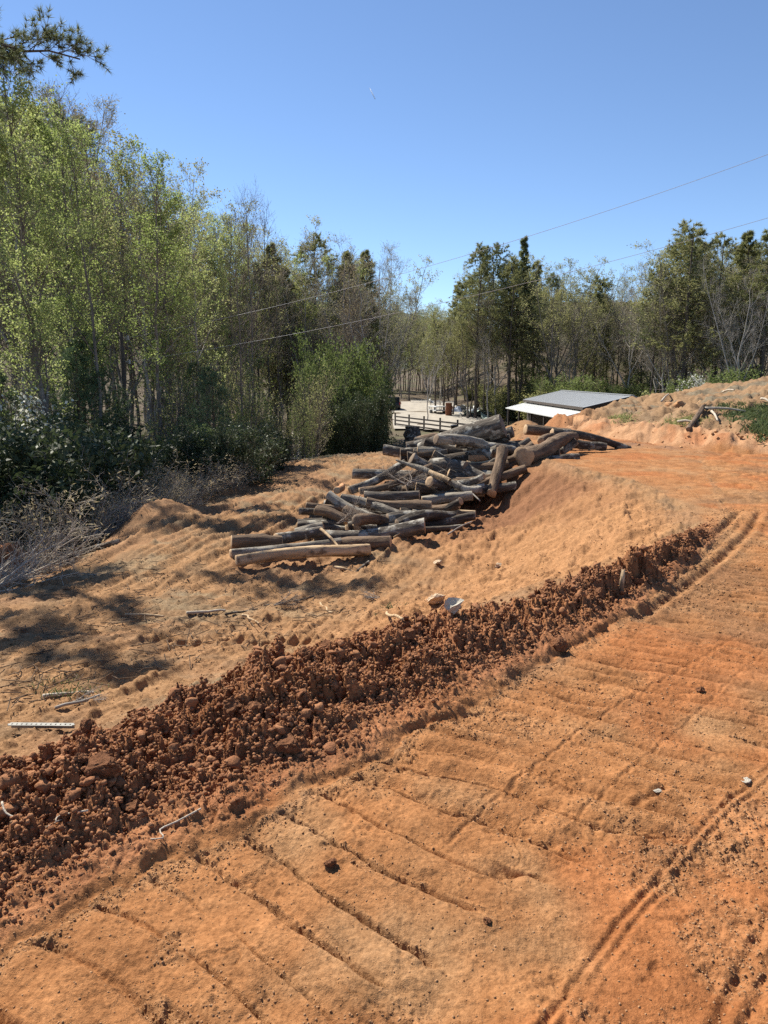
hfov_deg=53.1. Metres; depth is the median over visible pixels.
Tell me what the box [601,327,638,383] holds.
pine tree
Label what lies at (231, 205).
leafing tree
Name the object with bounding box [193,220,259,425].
leafing tree
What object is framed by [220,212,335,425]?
leafing tree
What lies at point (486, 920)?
dirt clod
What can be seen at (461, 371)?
leafing tree
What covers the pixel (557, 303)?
leafing tree
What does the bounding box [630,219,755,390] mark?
pine tree
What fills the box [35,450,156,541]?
laurel bush
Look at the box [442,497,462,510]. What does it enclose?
felled log
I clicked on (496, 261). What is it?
pine tree
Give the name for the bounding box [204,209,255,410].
slender tree
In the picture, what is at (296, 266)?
leafing tree
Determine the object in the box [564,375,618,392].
leafy bush
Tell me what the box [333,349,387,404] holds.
leafy bush
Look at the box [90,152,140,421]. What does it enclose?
slender tree
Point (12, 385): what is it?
sapling
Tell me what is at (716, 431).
bank rubble
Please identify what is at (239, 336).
tree
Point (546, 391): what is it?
weedy bush
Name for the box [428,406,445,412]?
trailer
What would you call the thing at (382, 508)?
felled log
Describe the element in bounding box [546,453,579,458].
felled log
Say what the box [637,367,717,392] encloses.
leafy bush
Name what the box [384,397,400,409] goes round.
parked car
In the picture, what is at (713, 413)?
branch
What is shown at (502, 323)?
leafing tree
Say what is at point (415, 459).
felled log
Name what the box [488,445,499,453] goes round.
felled log
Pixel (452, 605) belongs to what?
rock
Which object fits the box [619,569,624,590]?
stake
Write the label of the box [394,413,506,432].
board fence
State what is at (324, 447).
sapling
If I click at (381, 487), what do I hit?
felled log
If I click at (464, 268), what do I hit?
leafing tree
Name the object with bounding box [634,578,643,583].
dirt clod
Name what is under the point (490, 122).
sky
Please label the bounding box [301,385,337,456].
sapling
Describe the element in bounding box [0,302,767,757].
ground
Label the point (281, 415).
sapling
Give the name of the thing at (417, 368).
pine tree
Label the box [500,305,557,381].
pine tree
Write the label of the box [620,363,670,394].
leafy bush
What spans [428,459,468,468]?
felled log
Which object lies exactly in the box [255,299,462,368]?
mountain
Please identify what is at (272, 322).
bare tree
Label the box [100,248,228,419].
leafing tree
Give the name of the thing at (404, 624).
dirt clod
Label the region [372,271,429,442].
leafing tree
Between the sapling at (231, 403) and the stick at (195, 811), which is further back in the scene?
the sapling at (231, 403)
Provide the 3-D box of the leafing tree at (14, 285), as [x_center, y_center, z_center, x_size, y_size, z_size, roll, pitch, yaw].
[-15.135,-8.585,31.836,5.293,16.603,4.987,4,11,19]
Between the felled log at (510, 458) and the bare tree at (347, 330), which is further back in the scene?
the bare tree at (347, 330)
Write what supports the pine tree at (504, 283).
on the ground at (532, 518)
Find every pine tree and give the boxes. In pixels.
[0,2,111,92]
[0,31,55,187]
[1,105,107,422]
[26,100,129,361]
[227,262,302,416]
[244,243,306,424]
[256,265,312,455]
[264,360,298,437]
[265,231,362,355]
[314,250,378,383]
[351,304,393,394]
[358,249,400,371]
[358,303,397,409]
[399,329,413,390]
[407,322,425,390]
[412,347,430,392]
[414,320,459,412]
[421,320,467,408]
[429,357,444,397]
[432,241,510,417]
[434,281,473,405]
[450,267,496,407]
[450,279,475,387]
[459,242,529,415]
[461,302,507,409]
[465,321,490,402]
[471,255,540,421]
[478,264,549,398]
[492,269,548,419]
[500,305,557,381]
[512,260,561,376]
[529,272,570,380]
[560,333,599,384]
[570,275,623,380]
[572,284,618,387]
[585,352,607,379]
[592,296,622,389]
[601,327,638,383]
[619,267,683,394]
[619,304,659,395]
[625,237,726,391]
[625,276,696,388]
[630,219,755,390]
[639,279,680,392]
[650,238,731,389]
[651,240,722,385]
[680,232,748,380]
[695,258,736,376]
[697,229,767,378]
[714,229,767,377]
[747,252,767,334]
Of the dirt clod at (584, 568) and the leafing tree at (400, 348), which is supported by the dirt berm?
the dirt clod at (584, 568)
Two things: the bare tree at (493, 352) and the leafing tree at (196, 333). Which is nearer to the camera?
the leafing tree at (196, 333)
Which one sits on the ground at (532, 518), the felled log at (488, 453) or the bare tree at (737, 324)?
the bare tree at (737, 324)
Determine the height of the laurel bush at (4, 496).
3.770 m
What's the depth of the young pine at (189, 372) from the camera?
27.36 m
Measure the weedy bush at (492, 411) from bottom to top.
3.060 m
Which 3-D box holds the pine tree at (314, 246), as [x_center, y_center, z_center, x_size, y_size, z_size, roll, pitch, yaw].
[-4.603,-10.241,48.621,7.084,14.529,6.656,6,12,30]
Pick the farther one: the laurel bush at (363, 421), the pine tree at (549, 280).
the pine tree at (549, 280)
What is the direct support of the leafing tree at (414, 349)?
on the ground at (532, 518)
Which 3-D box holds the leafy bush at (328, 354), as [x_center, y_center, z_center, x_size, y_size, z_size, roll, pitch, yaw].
[-2.067,-5.186,36.650,3.834,7.235,4.049,2,10,11]
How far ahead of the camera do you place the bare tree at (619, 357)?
91.70 m
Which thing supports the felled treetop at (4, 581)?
on the ground at (532, 518)
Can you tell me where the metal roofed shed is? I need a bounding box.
[506,390,636,425]
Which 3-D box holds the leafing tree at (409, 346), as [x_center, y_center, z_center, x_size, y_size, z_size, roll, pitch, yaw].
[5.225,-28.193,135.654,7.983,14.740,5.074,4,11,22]
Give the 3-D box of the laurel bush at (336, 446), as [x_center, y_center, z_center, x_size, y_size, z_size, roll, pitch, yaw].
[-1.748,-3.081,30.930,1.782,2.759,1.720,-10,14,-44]
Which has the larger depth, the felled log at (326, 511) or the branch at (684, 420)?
the branch at (684, 420)
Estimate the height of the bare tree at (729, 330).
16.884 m
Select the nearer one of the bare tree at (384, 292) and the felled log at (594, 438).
the felled log at (594, 438)
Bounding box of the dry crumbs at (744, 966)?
[0,506,767,1023]
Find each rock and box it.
[426,593,445,603]
[444,597,463,614]
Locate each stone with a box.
[433,560,441,563]
[742,777,751,782]
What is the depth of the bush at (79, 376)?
22.35 m
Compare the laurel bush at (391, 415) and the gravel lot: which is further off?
the gravel lot
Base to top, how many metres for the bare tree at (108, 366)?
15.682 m
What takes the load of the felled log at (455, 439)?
on the felled log at (557, 452)
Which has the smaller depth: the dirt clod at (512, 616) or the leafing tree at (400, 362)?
the dirt clod at (512, 616)
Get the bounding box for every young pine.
[0,363,32,427]
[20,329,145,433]
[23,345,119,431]
[162,360,225,429]
[170,365,249,439]
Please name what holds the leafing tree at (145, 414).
on the ground at (532, 518)
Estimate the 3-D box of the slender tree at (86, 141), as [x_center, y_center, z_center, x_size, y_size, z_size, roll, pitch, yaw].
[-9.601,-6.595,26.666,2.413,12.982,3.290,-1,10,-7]
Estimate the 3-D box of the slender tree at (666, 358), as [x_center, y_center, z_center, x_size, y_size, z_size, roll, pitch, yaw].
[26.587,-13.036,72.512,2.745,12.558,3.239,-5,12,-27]
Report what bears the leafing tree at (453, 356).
on the ground at (532, 518)
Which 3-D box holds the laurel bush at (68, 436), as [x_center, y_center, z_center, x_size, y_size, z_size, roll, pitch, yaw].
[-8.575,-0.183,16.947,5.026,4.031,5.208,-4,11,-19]
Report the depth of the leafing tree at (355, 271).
56.41 m
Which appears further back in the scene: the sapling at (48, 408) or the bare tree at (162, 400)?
the bare tree at (162, 400)
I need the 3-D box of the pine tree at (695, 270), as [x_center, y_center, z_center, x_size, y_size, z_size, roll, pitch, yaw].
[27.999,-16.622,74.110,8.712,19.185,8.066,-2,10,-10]
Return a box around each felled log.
[48,539,120,563]
[229,538,341,557]
[230,533,282,548]
[235,544,370,566]
[274,526,323,543]
[294,522,323,530]
[297,520,336,526]
[298,508,314,514]
[298,518,326,520]
[306,502,342,511]
[309,515,321,517]
[314,505,348,524]
[314,518,425,540]
[323,523,344,529]
[325,491,374,513]
[333,483,344,493]
[339,536,391,548]
[340,494,399,513]
[342,505,361,518]
[345,514,385,529]
[347,459,405,493]
[348,519,396,528]
[352,469,426,479]
[352,513,388,525]
[352,524,361,529]
[358,463,432,494]
[361,508,383,513]
[364,490,419,500]
[366,497,431,510]
[383,444,401,457]
[386,510,412,522]
[389,480,402,490]
[395,510,455,523]
[400,446,422,455]
[400,455,407,461]
[400,507,412,510]
[405,484,414,490]
[406,439,424,447]
[407,451,430,460]
[408,453,447,475]
[409,479,425,488]
[413,449,447,457]
[414,491,444,499]
[415,482,454,493]
[417,414,506,446]
[417,433,438,437]
[417,443,505,453]
[421,491,472,504]
[423,437,462,453]
[425,476,452,491]
[425,511,475,525]
[425,524,462,532]
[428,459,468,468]
[429,458,485,476]
[431,450,448,457]
[432,504,460,510]
[433,434,487,448]
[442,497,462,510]
[443,465,527,503]
[445,442,519,460]
[445,460,509,470]
[445,481,516,494]
[447,469,468,476]
[449,474,490,479]
[452,445,493,459]
[453,510,475,514]
[455,442,516,453]
[456,473,485,485]
[467,460,489,462]
[468,454,495,461]
[471,483,484,487]
[481,470,491,473]
[486,445,507,497]
[486,455,515,462]
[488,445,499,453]
[489,438,512,443]
[501,434,510,440]
[503,460,517,471]
[506,426,514,437]
[508,445,559,455]
[509,441,533,467]
[514,432,578,465]
[519,437,531,444]
[523,424,571,435]
[537,433,555,443]
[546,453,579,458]
[550,428,631,448]
[560,438,578,453]
[574,439,606,450]
[686,405,704,430]
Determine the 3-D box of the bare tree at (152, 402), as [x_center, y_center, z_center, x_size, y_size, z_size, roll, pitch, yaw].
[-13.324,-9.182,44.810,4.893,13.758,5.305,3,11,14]
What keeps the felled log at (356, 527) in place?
on the ground at (532, 518)
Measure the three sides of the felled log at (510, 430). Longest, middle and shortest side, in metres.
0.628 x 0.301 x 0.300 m
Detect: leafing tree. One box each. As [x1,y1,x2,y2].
[0,47,102,424]
[0,75,124,426]
[0,94,50,409]
[0,94,67,409]
[0,131,64,413]
[22,156,117,417]
[29,195,149,412]
[38,128,241,426]
[49,145,147,425]
[88,213,116,407]
[97,157,223,404]
[100,133,193,440]
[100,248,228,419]
[122,194,154,428]
[123,162,218,436]
[132,197,181,420]
[144,215,281,394]
[145,203,234,421]
[163,220,295,426]
[172,198,269,419]
[174,193,233,408]
[178,231,236,376]
[187,227,244,422]
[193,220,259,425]
[197,207,272,424]
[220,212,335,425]
[235,275,300,424]
[255,243,320,353]
[255,254,361,454]
[260,284,309,424]
[276,243,298,432]
[277,252,324,436]
[287,302,324,391]
[335,251,370,333]
[351,253,442,394]
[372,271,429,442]
[387,309,410,395]
[387,317,408,395]
[392,305,429,389]
[394,330,407,398]
[396,295,445,400]
[396,311,425,390]
[397,314,424,390]
[406,329,419,393]
[414,314,428,390]
[415,313,445,392]
[416,331,433,396]
[417,307,471,413]
[419,305,440,387]
[420,299,494,417]
[426,304,451,396]
[452,332,483,400]
[453,255,519,390]
[482,277,519,388]
[483,281,511,391]
[506,267,602,386]
[518,252,615,388]
[530,262,575,378]
[532,264,563,362]
[540,258,635,390]
[560,301,599,378]
[562,275,636,386]
[618,239,718,388]
[657,257,738,386]
[714,245,739,283]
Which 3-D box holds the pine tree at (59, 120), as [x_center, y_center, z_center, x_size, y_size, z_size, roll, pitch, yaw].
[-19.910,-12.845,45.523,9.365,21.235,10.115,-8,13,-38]
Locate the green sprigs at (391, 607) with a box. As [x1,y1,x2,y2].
[375,601,419,615]
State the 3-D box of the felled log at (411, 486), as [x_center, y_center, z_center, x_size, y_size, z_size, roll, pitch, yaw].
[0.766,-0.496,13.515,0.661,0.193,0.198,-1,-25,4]
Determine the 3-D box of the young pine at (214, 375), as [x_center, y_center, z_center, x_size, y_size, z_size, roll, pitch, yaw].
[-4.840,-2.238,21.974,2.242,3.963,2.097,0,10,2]
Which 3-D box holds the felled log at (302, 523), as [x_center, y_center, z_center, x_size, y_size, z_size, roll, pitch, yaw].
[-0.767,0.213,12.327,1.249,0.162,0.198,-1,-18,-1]
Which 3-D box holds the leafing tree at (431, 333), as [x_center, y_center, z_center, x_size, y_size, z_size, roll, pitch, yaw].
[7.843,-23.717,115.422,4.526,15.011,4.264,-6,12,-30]
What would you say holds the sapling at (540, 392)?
on the ground at (532, 518)
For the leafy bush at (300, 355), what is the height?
7.080 m
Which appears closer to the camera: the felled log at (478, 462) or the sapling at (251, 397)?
the felled log at (478, 462)
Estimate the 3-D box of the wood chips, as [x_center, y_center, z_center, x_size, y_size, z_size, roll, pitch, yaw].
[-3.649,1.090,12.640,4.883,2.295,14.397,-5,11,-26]
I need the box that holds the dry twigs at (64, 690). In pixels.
[19,673,108,698]
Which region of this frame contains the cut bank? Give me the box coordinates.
[544,376,767,453]
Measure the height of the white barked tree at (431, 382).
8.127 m
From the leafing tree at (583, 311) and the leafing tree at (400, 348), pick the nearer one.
the leafing tree at (583, 311)
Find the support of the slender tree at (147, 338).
on the ground at (532, 518)
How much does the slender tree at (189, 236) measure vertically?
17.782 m
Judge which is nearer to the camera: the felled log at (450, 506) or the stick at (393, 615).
the stick at (393, 615)
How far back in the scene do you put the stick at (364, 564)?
10.35 m
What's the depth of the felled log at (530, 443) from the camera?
14.15 m
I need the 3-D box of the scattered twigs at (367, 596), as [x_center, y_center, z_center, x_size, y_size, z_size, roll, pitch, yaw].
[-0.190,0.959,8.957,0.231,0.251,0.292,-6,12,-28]
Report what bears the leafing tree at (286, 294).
on the ground at (532, 518)
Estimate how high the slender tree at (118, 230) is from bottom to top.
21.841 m
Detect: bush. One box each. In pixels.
[0,386,73,437]
[0,395,76,436]
[0,402,21,442]
[0,413,158,557]
[0,414,95,558]
[0,423,61,545]
[0,425,99,462]
[0,427,92,543]
[0,428,100,488]
[0,459,174,560]
[0,471,172,554]
[0,477,130,567]
[6,407,152,447]
[10,403,96,441]
[18,410,175,463]
[26,444,193,528]
[28,414,122,459]
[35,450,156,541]
[76,420,100,448]
[78,466,194,527]
[94,433,191,496]
[96,452,169,503]
[109,463,200,509]
[141,421,236,489]
[143,457,239,502]
[143,462,227,505]
[157,451,267,497]
[163,422,266,491]
[178,463,261,498]
[192,417,290,486]
[193,421,256,446]
[223,411,287,445]
[233,434,282,473]
[236,428,297,471]
[287,353,351,459]
[290,336,354,454]
[293,324,381,448]
[321,402,360,454]
[331,392,378,453]
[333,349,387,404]
[336,378,392,452]
[352,387,401,447]
[354,367,396,443]
[458,385,477,399]
[477,384,511,410]
[480,401,491,411]
[482,383,522,417]
[486,402,498,415]
[490,387,530,420]
[507,361,573,392]
[512,383,553,398]
[515,388,573,419]
[525,385,565,397]
[530,377,570,393]
[552,372,608,391]
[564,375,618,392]
[574,382,641,394]
[610,382,653,396]
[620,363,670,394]
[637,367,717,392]
[660,374,713,393]
[703,362,764,382]
[720,368,767,381]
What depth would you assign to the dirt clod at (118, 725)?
3.33 m
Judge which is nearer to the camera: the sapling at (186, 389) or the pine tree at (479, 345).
the sapling at (186, 389)
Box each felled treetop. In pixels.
[0,507,104,578]
[0,515,100,594]
[0,530,106,587]
[84,488,159,540]
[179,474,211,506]
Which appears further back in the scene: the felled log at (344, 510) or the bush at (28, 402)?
the bush at (28, 402)
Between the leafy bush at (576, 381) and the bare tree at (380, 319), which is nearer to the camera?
the bare tree at (380, 319)
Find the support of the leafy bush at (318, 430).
on the ground at (532, 518)
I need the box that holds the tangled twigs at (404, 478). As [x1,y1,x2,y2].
[377,451,454,490]
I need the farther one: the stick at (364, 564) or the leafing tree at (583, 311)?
the leafing tree at (583, 311)
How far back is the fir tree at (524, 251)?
88.98 m
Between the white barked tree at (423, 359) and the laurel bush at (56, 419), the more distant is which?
the white barked tree at (423, 359)
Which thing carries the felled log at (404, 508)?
on the felled log
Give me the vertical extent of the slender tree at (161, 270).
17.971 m
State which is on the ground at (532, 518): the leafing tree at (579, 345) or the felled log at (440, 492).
the leafing tree at (579, 345)
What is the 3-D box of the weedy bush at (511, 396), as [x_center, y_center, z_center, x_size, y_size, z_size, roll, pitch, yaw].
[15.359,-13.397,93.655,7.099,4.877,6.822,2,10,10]
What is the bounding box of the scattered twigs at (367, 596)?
[361,585,379,599]
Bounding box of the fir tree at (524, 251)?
[498,236,547,419]
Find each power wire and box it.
[129,154,767,337]
[130,218,766,361]
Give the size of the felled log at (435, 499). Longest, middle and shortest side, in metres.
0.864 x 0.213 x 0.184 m
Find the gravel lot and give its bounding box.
[392,400,481,429]
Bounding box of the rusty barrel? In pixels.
[445,403,451,415]
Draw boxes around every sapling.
[0,344,55,421]
[0,367,34,412]
[0,370,36,429]
[27,389,85,429]
[49,339,132,428]
[120,353,204,441]
[142,369,203,440]
[160,345,225,430]
[160,367,211,440]
[184,349,236,430]
[210,351,272,448]
[213,350,255,426]
[218,360,249,425]
[228,364,278,427]
[234,365,274,442]
[247,377,289,439]
[251,380,284,436]
[267,388,297,461]
[272,394,303,461]
[286,380,322,457]
[288,359,325,459]
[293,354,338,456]
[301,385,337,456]
[305,370,339,455]
[307,352,354,455]
[532,373,553,395]
[619,373,648,396]
[685,364,716,388]
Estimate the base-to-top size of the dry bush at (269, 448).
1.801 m
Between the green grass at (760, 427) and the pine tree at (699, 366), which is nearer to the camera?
the green grass at (760, 427)
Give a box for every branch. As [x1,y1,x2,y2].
[396,459,481,493]
[677,419,690,422]
[705,407,745,411]
[710,410,718,420]
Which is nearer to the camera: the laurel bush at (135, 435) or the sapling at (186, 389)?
the laurel bush at (135, 435)
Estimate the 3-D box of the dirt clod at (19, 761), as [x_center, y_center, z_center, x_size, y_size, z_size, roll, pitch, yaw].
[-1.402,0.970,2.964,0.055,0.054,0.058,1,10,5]
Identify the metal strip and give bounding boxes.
[7,722,74,727]
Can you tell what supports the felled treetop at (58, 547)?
on the ground at (532, 518)
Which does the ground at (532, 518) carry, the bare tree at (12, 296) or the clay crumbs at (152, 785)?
the bare tree at (12, 296)
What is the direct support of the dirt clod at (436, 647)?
on the clay crumbs at (152, 785)
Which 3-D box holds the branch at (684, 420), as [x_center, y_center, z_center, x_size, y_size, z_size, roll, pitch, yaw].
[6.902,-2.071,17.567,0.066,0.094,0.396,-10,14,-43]
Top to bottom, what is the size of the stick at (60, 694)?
0.069 m
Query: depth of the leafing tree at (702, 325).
92.47 m
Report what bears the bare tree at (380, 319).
on the ground at (532, 518)
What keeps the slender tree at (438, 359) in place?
on the ground at (532, 518)
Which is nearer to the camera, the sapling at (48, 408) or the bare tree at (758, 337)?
the sapling at (48, 408)
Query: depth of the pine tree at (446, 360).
100.44 m
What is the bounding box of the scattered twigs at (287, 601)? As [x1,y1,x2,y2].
[274,587,305,608]
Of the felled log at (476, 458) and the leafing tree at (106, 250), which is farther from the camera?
the leafing tree at (106, 250)
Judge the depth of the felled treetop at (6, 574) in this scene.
11.40 m
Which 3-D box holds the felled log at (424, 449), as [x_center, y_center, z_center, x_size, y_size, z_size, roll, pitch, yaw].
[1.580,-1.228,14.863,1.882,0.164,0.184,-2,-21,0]
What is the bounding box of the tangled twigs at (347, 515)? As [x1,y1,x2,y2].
[336,484,376,529]
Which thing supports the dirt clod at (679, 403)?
on the cut bank
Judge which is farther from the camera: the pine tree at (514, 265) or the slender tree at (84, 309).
the pine tree at (514, 265)
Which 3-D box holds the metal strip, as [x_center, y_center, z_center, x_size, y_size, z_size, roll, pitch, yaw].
[-2.125,1.333,4.766,0.416,0.036,0.040,0,10,1]
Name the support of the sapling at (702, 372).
on the ground at (532, 518)
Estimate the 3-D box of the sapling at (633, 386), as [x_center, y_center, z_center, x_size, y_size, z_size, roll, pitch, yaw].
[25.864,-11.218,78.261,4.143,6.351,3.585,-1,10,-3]
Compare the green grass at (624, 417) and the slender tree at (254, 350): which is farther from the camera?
the slender tree at (254, 350)
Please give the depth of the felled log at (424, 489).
13.26 m
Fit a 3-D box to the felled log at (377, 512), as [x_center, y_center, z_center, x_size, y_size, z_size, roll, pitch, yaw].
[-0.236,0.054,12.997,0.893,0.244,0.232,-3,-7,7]
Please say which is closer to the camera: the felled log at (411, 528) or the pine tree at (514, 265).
the felled log at (411, 528)
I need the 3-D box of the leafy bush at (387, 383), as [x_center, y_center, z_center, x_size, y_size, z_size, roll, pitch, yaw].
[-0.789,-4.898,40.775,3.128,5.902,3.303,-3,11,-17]
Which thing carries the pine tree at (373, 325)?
on the ground at (532, 518)
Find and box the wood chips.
[0,557,390,710]
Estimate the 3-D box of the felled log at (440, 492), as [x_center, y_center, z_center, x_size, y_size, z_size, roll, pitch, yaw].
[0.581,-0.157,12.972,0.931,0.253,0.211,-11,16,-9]
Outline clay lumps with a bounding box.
[0,523,711,841]
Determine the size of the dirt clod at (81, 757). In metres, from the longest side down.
0.084 x 0.080 x 0.048 m
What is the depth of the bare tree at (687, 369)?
75.65 m
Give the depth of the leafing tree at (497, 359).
111.54 m
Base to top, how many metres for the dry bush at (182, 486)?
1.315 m
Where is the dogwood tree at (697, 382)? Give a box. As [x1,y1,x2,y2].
[678,372,705,390]
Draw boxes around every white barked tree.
[412,318,456,418]
[422,359,435,404]
[525,298,587,381]
[546,294,599,386]
[619,328,646,386]
[695,255,767,381]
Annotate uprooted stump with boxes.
[397,426,420,446]
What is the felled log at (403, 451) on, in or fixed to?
on the felled log at (405, 458)
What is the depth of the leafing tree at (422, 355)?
126.28 m
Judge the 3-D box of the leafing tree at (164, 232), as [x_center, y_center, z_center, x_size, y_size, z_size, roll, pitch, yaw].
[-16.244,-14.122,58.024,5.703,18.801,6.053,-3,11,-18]
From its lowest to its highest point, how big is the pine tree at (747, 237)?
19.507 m
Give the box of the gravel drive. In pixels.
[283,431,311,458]
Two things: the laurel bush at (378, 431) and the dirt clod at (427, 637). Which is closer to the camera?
the dirt clod at (427, 637)
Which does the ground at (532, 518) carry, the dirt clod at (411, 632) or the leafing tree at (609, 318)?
the leafing tree at (609, 318)
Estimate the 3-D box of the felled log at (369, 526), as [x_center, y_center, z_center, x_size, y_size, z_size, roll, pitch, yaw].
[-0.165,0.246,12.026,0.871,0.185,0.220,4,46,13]
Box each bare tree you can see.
[0,83,121,408]
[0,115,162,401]
[0,133,49,354]
[0,153,119,423]
[0,167,64,415]
[1,76,60,403]
[30,87,127,299]
[58,253,140,423]
[69,194,155,408]
[71,181,168,431]
[95,183,243,420]
[95,184,182,425]
[103,159,154,418]
[104,171,129,402]
[114,162,193,431]
[119,247,187,441]
[130,216,237,420]
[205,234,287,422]
[206,184,294,427]
[226,198,309,434]
[235,261,265,416]
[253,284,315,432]
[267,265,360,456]
[290,256,347,369]
[290,314,326,404]
[298,228,398,370]
[318,256,367,342]
[322,240,427,381]
[323,276,376,361]
[325,284,389,379]
[329,295,375,374]
[358,279,399,366]
[368,253,410,370]
[385,330,406,395]
[447,301,457,400]
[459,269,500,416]
[463,287,545,414]
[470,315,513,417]
[531,262,581,376]
[577,258,663,387]
[581,286,635,385]
[606,266,671,391]
[610,280,639,381]
[612,312,647,378]
[623,267,721,391]
[631,321,697,393]
[651,241,767,382]
[676,281,729,382]
[694,256,767,379]
[696,267,767,377]
[730,264,767,372]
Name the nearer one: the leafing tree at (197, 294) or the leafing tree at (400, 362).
the leafing tree at (197, 294)
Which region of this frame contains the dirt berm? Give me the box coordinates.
[0,495,723,954]
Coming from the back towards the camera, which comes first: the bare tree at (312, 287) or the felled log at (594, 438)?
the bare tree at (312, 287)
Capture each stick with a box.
[1,801,12,816]
[42,691,93,697]
[46,809,87,827]
[55,694,99,708]
[125,613,163,616]
[150,808,200,839]
[186,609,225,613]
[224,608,257,614]
[241,614,259,623]
[263,595,313,605]
[319,527,337,544]
[333,565,354,571]
[355,560,369,571]
[385,611,403,619]
[448,521,471,534]
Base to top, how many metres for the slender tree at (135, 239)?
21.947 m
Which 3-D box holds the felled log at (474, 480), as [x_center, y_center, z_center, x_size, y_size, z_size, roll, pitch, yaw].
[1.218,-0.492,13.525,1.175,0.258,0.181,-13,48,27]
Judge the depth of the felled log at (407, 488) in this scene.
13.70 m
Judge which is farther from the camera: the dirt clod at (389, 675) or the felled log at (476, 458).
the felled log at (476, 458)
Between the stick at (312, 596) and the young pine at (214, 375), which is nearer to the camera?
the stick at (312, 596)
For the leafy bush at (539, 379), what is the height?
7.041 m
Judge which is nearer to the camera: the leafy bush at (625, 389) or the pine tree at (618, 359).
the leafy bush at (625, 389)
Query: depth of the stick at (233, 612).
8.28 m
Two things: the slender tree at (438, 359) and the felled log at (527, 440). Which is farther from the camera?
the slender tree at (438, 359)
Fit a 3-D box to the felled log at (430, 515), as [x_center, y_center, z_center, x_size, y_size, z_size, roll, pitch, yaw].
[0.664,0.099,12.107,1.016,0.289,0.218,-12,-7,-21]
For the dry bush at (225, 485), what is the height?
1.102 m
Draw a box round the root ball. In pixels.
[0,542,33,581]
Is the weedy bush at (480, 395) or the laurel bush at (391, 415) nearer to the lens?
the laurel bush at (391, 415)
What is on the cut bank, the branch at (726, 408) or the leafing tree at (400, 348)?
the branch at (726, 408)
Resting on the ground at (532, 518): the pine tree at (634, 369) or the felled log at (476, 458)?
the pine tree at (634, 369)
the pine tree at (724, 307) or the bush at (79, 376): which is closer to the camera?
the bush at (79, 376)
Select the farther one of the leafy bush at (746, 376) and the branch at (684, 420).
the leafy bush at (746, 376)
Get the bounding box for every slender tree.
[0,121,69,418]
[26,150,114,411]
[36,143,109,425]
[42,116,144,424]
[61,119,141,436]
[88,142,143,410]
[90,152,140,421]
[102,157,149,439]
[107,147,208,439]
[120,260,186,434]
[122,186,162,432]
[124,158,163,434]
[125,221,181,438]
[135,179,177,432]
[153,195,204,410]
[161,293,214,401]
[178,281,227,403]
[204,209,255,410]
[224,235,278,425]
[225,292,267,427]
[227,208,256,421]
[228,217,265,396]
[252,232,269,263]
[312,254,350,382]
[332,259,380,396]
[338,254,392,390]
[429,309,442,404]
[655,308,679,389]
[708,238,733,372]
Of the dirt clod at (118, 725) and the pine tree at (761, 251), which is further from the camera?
the pine tree at (761, 251)
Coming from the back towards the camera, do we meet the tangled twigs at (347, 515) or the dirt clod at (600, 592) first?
the tangled twigs at (347, 515)
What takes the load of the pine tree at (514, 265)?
on the ground at (532, 518)
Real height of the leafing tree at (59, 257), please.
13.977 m
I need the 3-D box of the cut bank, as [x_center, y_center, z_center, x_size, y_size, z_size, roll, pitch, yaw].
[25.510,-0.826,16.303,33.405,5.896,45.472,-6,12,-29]
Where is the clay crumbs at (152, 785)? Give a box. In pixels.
[0,515,717,922]
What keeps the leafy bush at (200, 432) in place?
on the ground at (532, 518)
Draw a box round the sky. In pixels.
[0,0,767,320]
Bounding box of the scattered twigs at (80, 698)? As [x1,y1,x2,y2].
[72,681,106,704]
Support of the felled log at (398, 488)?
on the felled log
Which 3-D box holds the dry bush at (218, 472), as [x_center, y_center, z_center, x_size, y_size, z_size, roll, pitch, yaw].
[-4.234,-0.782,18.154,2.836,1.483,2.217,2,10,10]
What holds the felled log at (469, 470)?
on the felled log
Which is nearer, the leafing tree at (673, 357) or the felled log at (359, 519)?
the felled log at (359, 519)
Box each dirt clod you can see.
[0,861,7,870]
[11,756,26,768]
[55,832,64,844]
[60,807,70,819]
[66,752,89,765]
[80,718,94,733]
[84,751,121,779]
[112,722,122,732]
[120,798,141,812]
[127,709,136,717]
[223,696,241,715]
[244,700,266,714]
[274,733,301,755]
[296,647,313,661]
[298,693,307,702]
[320,639,332,651]
[323,858,336,867]
[334,685,345,699]
[381,671,394,681]
[381,675,393,685]
[397,621,409,629]
[399,627,416,640]
[401,662,411,671]
[402,630,412,639]
[416,614,427,621]
[423,635,431,642]
[429,644,442,650]
[483,917,491,923]
[510,614,517,620]
[552,637,567,651]
[580,566,590,573]
[592,587,604,599]
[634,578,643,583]
[672,400,684,407]
[695,686,704,691]
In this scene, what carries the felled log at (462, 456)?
on the ground at (532, 518)
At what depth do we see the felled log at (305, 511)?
12.15 m
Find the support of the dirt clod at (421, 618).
on the dirt berm
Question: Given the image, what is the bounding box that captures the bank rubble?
[512,402,759,447]
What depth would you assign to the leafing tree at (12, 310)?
39.85 m
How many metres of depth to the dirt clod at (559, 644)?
4.45 m
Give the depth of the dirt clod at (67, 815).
2.65 m
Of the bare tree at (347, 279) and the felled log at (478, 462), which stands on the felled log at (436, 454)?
the felled log at (478, 462)
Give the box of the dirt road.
[0,436,767,1023]
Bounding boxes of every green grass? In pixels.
[609,410,715,427]
[715,400,767,445]

